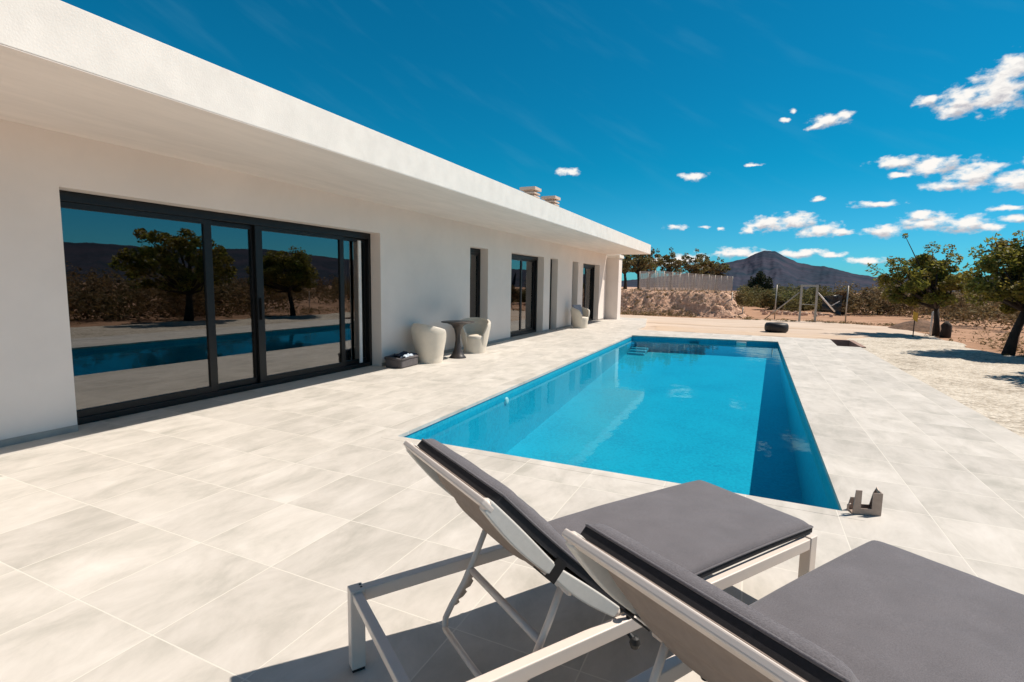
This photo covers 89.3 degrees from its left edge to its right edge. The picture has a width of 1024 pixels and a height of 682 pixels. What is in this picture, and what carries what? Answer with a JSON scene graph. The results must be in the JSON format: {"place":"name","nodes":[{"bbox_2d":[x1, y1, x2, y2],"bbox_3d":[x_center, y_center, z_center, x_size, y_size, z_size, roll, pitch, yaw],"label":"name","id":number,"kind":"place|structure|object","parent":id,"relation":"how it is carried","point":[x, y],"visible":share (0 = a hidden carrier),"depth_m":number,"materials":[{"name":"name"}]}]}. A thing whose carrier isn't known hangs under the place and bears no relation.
{"place":"outdoors","nodes":[
{"label":"outdoors","id":0,"kind":"place"},
{"bbox_2d":[0,317,1023,681],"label":"terrace","id":1,"kind":"structure","parent":0,"point":[246,535],"depth_m":3.29,"materials":[{"name":"tile"}]},
{"bbox_2d":[0,0,650,446],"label":"house","id":2,"kind":"structure","parent":1,"relation":"on","point":[178,226],"depth_m":5.95,"materials":[{"name":"paint"}]},
{"bbox_2d":[59,190,371,424],"bbox_3d":[-3.508,-0.510,7.138,0.140,2.329,4.596,4,7,25],"label":"sliding door","id":3,"kind":"structure","parent":2,"relation":"in","point":[168,305],"depth_m":6.36,"materials":[{"name":"glass"}]},
{"bbox_2d":[470,248,480,317],"bbox_3d":[-1.030,-1.060,12.470,0.120,2.329,0.886,4,7,25],"label":"narrow window","id":4,"kind":"structure","parent":2,"relation":"in","point":[475,253],"depth_m":12.63,"materials":[{"name":"glass"}]},
{"bbox_2d":[510,254,537,336],"bbox_3d":[0.229,-1.338,15.168,0.120,2.329,2.386,4,7,25],"label":"glass door","id":5,"kind":"structure","parent":2,"relation":"in","point":[524,269],"depth_m":15.46,"materials":[{"name":"glass"}]},
{"bbox_2d":[549,259,551,328],"bbox_3d":[1.114,-1.533,17.062,0.120,2.329,0.706,4,7,25],"label":"narrow window","id":6,"kind":"structure","parent":2,"relation":"in","point":[550,259],"depth_m":17.30,"materials":[{"name":"glass"}]},
{"bbox_2d":[582,264,594,320],"bbox_3d":[2.940,-1.937,20.973,0.120,2.329,2.316,4,7,25],"label":"glass door","id":7,"kind":"structure","parent":2,"relation":"in","point":[588,270],"depth_m":21.54,"materials":[{"name":"glass"}]},
{"bbox_2d":[384,354,418,368],"bbox_3d":[-1.977,0.348,9.292,0.383,0.207,0.547,3,7,22],"label":"pet basket","id":8,"kind":"object","parent":1,"relation":"on","point":[391,361],"visible":0.85,"depth_m":9.09,"materials":[{"name":"grey fabric"}]},
{"bbox_2d":[393,351,416,357],"bbox_3d":[-1.942,0.241,9.373,0.306,0.103,0.406,4,7,25],"label":"towel","id":9,"kind":"object","parent":8,"relation":"in","point":[401,354],"visible":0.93,"depth_m":9.31,"materials":[{"name":"white fabric"}]},
{"bbox_2d":[411,323,445,363],"bbox_3d":[-1.580,0.029,9.783,0.636,0.745,0.689,-4,8,-37],"label":"tub armchair","id":10,"kind":"object","parent":1,"relation":"on","point":[429,341],"visible":0.98,"depth_m":9.55,"materials":[{"name":"white fabric"}]},
{"bbox_2d":[441,320,474,358],"bbox_3d":[-1.090,-0.029,10.427,0.680,0.734,0.680,4,7,25],"label":"round table","id":11,"kind":"object","parent":1,"relation":"on","point":[457,326],"visible":1,"depth_m":10.36,"materials":[{"name":"grey plastic"}]},
{"bbox_2d":[461,317,490,353],"bbox_3d":[-0.808,-0.128,11.318,0.689,0.745,0.636,1,6,-3],"label":"tub armchair","id":12,"kind":"object","parent":1,"relation":"on","point":[475,336],"visible":0.94,"depth_m":11.15,"materials":[{"name":"white fabric"}]},
{"bbox_2d":[571,307,589,327],"bbox_3d":[2.372,-0.834,18.158,0.636,0.745,0.689,7,9,44],"label":"tub armchair","id":13,"kind":"object","parent":1,"relation":"on","point":[579,320],"visible":0.91,"depth_m":17.94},
{"bbox_2d":[572,305,582,315],"bbox_3d":[2.308,-1.082,18.166,0.420,0.400,0.100,-5,-9,-45],"label":"scatter cushion","id":14,"kind":"object","parent":13,"relation":"on","point":[579,307],"visible":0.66,"depth_m":18.17,"materials":[{"name":"grey fabric"}]},
{"bbox_2d":[347,438,816,681],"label":"sun lounger","id":15,"kind":"object","parent":1,"relation":"on","point":[701,529],"visible":0.82,"depth_m":2.05,"materials":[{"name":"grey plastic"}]},
{"bbox_2d":[381,335,864,520],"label":"swimming pool","id":16,"kind":"structure","parent":1,"relation":"in","point":[736,416],"depth_m":8.27,"materials":[{"name":"liquid"}]},
{"bbox_2d":[562,523,1023,681],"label":"sun lounger","id":17,"kind":"object","parent":1,"relation":"on","point":[874,611],"visible":1,"depth_m":1.54,"materials":[{"name":"grey fabric"}]},
{"bbox_2d":[830,339,865,347],"bbox_3d":[9.318,0.276,14.494,0.640,0.462,1.950,4,7,25],"label":"pit","id":18,"kind":"object","parent":1,"relation":"in","point":[849,343],"visible":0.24,"depth_m":15.16,"materials":[{"name":"concrete"}]},
{"bbox_2d":[846,487,882,515],"bbox_3d":[2.358,1.072,3.492,0.214,0.173,0.083,2,6,8],"label":"metal bracket","id":19,"kind":"object","parent":1,"relation":"on","point":[873,507],"visible":1,"depth_m":3.46,"materials":[{"name":"metal"}]},
{"bbox_2d":[61,0,1023,280],"label":"sky","id":20,"kind":"structure","parent":0,"point":[811,132],"materials":[{"name":"blue"}]},
{"bbox_2d":[620,287,746,317],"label":"bank","id":21,"kind":"structure","parent":0,"point":[702,308],"depth_m":27.59,"materials":[{"name":"brown stone"}]},
{"bbox_2d":[622,254,657,288],"bbox_3d":[8.463,-4.943,34.628,2.270,3.114,2.311,-3,8,-34],"label":"olive tree","id":22,"kind":"object","parent":21,"relation":"on","point":[643,265],"visible":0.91,"depth_m":34.42,"materials":[{"name":"green plant"}]},
{"bbox_2d":[639,247,661,287],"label":"olive tree","id":23,"kind":"object","parent":21,"relation":"on","point":[652,258],"visible":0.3,"depth_m":40.56,"materials":[{"name":"green plant"}]},
{"bbox_2d":[656,247,686,289],"bbox_3d":[11.578,-5.268,37.803,2.033,3.162,2.232,-4,8,-38],"label":"olive tree","id":24,"kind":"object","parent":21,"relation":"on","point":[665,261],"visible":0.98,"depth_m":37.59,"materials":[{"name":"green plant"}]},
{"bbox_2d":[639,270,732,292],"bbox_3d":[12.325,-3.979,35.734,1.656,1.350,13.774,7,8,42],"label":"enclosure","id":25,"kind":"object","parent":21,"relation":"on","point":[698,280],"visible":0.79,"depth_m":33.57,"materials":[{"name":"metal"}]},
{"bbox_2d":[681,248,710,289],"bbox_3d":[13.949,-5.445,39.520,2.382,3.211,2.341,2,6,12],"label":"olive tree","id":26,"kind":"object","parent":21,"relation":"on","point":[695,268],"visible":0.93,"depth_m":39.28,"materials":[{"name":"green plant"}]},
{"bbox_2d":[691,253,717,288],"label":"olive tree","id":27,"kind":"object","parent":21,"relation":"on","point":[712,265],"visible":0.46,"depth_m":44.13,"materials":[{"name":"green plant"}]},
{"bbox_2d":[710,257,730,289],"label":"olive tree","id":28,"kind":"object","parent":21,"relation":"on","point":[717,270],"visible":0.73,"depth_m":48.67,"materials":[{"name":"green plant"}]},
{"bbox_2d":[620,289,832,318],"bbox_3d":[10.461,-2.049,28.604,17.032,1.495,8.065,0,6,-6],"label":"rubble","id":29,"kind":"object","parent":21,"relation":"on","point":[778,312],"visible":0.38,"depth_m":28.10,"materials":[{"name":"stone"}]},
{"bbox_2d":[746,271,773,291],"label":"round bush","id":30,"kind":"object","parent":21,"relation":"on","point":[760,279],"visible":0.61,"depth_m":53.30,"materials":[{"name":"green plant"}]},
{"bbox_2d":[755,289,789,309],"bbox_3d":[18.619,-2.906,36.676,2.232,1.572,1.738,1,6,3],"label":"green bush","id":31,"kind":"object","parent":21,"relation":"on","point":[768,298],"visible":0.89,"depth_m":36.34,"materials":[{"name":"green plant"}]},
{"bbox_2d":[647,321,823,329],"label":"soil track","id":32,"kind":"structure","parent":0,"point":[728,326],"depth_m":20.31,"materials":[{"name":"brown soil"}]},
{"bbox_2d":[621,251,992,292],"bbox_3d":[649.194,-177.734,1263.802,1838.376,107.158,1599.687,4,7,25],"label":"mountain","id":33,"kind":"structure","parent":0,"point":[778,268],"depth_m":1103.19,"materials":[{"name":"grey stone"}]},
{"bbox_2d":[620,290,1023,356],"bbox_3d":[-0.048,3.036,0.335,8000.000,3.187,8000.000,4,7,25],"label":"ground","id":34,"kind":"structure","parent":0,"point":[968,333],"depth_m":25.41,"materials":[{"name":"brown soil"}]},
{"bbox_2d":[654,326,885,339],"bbox_3d":[8.775,-0.243,17.373,8.408,0.001,2.556,4,7,25],"label":"soil strip","id":35,"kind":"object","parent":34,"relation":"on","point":[683,329],"visible":0.83,"depth_m":17.35,"materials":[{"name":"beige soil"}]},
{"bbox_2d":[620,315,928,338],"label":"sand yard","id":36,"kind":"structure","parent":34,"relation":"on","point":[835,329],"depth_m":20.48,"materials":[{"name":"beige sand"}]},
{"bbox_2d":[764,322,788,332],"bbox_3d":[9.233,-0.479,18.085,0.760,0.330,0.760,2,6,10],"label":"rubber tyre","id":37,"kind":"object","parent":36,"relation":"on","point":[778,327],"visible":1,"depth_m":17.80,"materials":[{"name":"black rubber"}]},
{"bbox_2d":[912,312,917,336],"bbox_3d":[13.245,-0.523,17.052,0.280,0.910,0.036,-2,7,-27],"label":"yellow sign","id":38,"kind":"object","parent":36,"relation":"on","point":[915,316],"visible":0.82,"depth_m":17.03,"materials":[{"name":"metal"}]},
{"bbox_2d":[929,311,933,335],"bbox_3d":[13.971,-0.533,17.253,0.055,0.910,0.055,4,7,25],"label":"white post","id":39,"kind":"object","parent":36,"relation":"on","point":[931,324],"visible":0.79,"depth_m":17.23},
{"bbox_2d":[731,285,848,321],"bbox_3d":[13.018,-1.851,24.930,0.806,1.750,5.226,-5,9,-44],"label":"wire fence","id":40,"kind":"object","parent":34,"relation":"on","point":[775,310],"visible":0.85,"depth_m":24.66,"materials":[{"name":"metal"}]},
{"bbox_2d":[822,295,841,315],"bbox_3d":[15.251,-1.707,24.700,0.806,1.008,0.204,4,7,25],"label":"black tarpaulin","id":41,"kind":"object","parent":40,"relation":"hanging from","point":[834,302],"visible":0.87,"depth_m":24.65,"materials":[{"name":"plastic"}]},
{"bbox_2d":[729,283,853,312],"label":"bushes","id":42,"kind":"object","parent":34,"relation":"on","point":[745,295],"visible":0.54,"depth_m":41.44,"materials":[{"name":"green plant"}]},
{"bbox_2d":[781,289,814,303],"bbox_3d":[21.243,-3.113,38.731,2.296,1.623,2.222,1,6,-1],"label":"green bush","id":43,"kind":"object","parent":34,"relation":"on","point":[806,294],"visible":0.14,"depth_m":38.26,"materials":[{"name":"green plant"}]},
{"bbox_2d":[798,285,834,321],"bbox_3d":[14.017,-1.685,23.768,1.460,1.770,0.098,4,7,24],"label":"gate frame","id":44,"kind":"object","parent":34,"relation":"on","point":[816,300],"visible":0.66,"depth_m":23.81,"materials":[{"name":"metal"}]},
{"bbox_2d":[620,287,1023,356],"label":"weeds","id":45,"kind":"object","parent":34,"relation":"on","point":[846,322],"visible":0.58,"depth_m":25.20,"materials":[{"name":"brown plant"}]},
{"bbox_2d":[835,290,861,314],"bbox_3d":[19.970,-2.318,31.373,1.964,1.600,2.003,6,8,37],"label":"brown bush","id":46,"kind":"object","parent":34,"relation":"on","point":[852,301],"visible":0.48,"depth_m":30.92,"materials":[{"name":"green plant"}]},
{"bbox_2d":[859,281,915,314],"bbox_3d":[23.242,-2.655,32.306,3.315,2.180,3.583,4,7,25],"label":"brown bush","id":47,"kind":"object","parent":34,"relation":"on","point":[869,294],"visible":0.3,"depth_m":31.79,"materials":[{"name":"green plant"}]},
{"bbox_2d":[865,233,970,336],"bbox_3d":[13.977,-1.899,17.453,2.515,3.490,2.786,-2,7,-22],"label":"almond tree","id":48,"kind":"object","parent":34,"relation":"on","point":[927,279],"visible":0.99,"depth_m":17.34,"materials":[{"name":"green plant"}]},
{"bbox_2d":[888,320,953,331],"bbox_3d":[16.163,-0.625,20.543,2.300,0.418,3.000,4,7,25],"label":"earth mound","id":49,"kind":"object","parent":34,"relation":"on","point":[921,326],"visible":0.49,"depth_m":20.07,"materials":[{"name":"brown soil"}]},
{"bbox_2d":[830,281,1022,329],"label":"scrub","id":50,"kind":"object","parent":34,"relation":"on","point":[958,309],"visible":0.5,"depth_m":27.93,"materials":[{"name":"green plant"}]},
{"bbox_2d":[847,336,1023,437],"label":"gravel","id":51,"kind":"structure","parent":34,"relation":"on","point":[989,385],"depth_m":9.84,"materials":[{"name":"white gravel"}]},
{"bbox_2d":[939,321,951,337],"bbox_3d":[14.354,-0.370,17.134,0.320,0.602,0.337,4,7,25],"label":"tree stump","id":52,"kind":"object","parent":34,"relation":"on","point":[946,330],"visible":0.97,"depth_m":17.04,"materials":[{"name":"brown plant"}]},
{"bbox_2d":[956,230,1023,355],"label":"almond tree","id":53,"kind":"object","parent":34,"relation":"on","point":[1007,279],"visible":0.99,"depth_m":12.36,"materials":[{"name":"green plant"}]}
]}

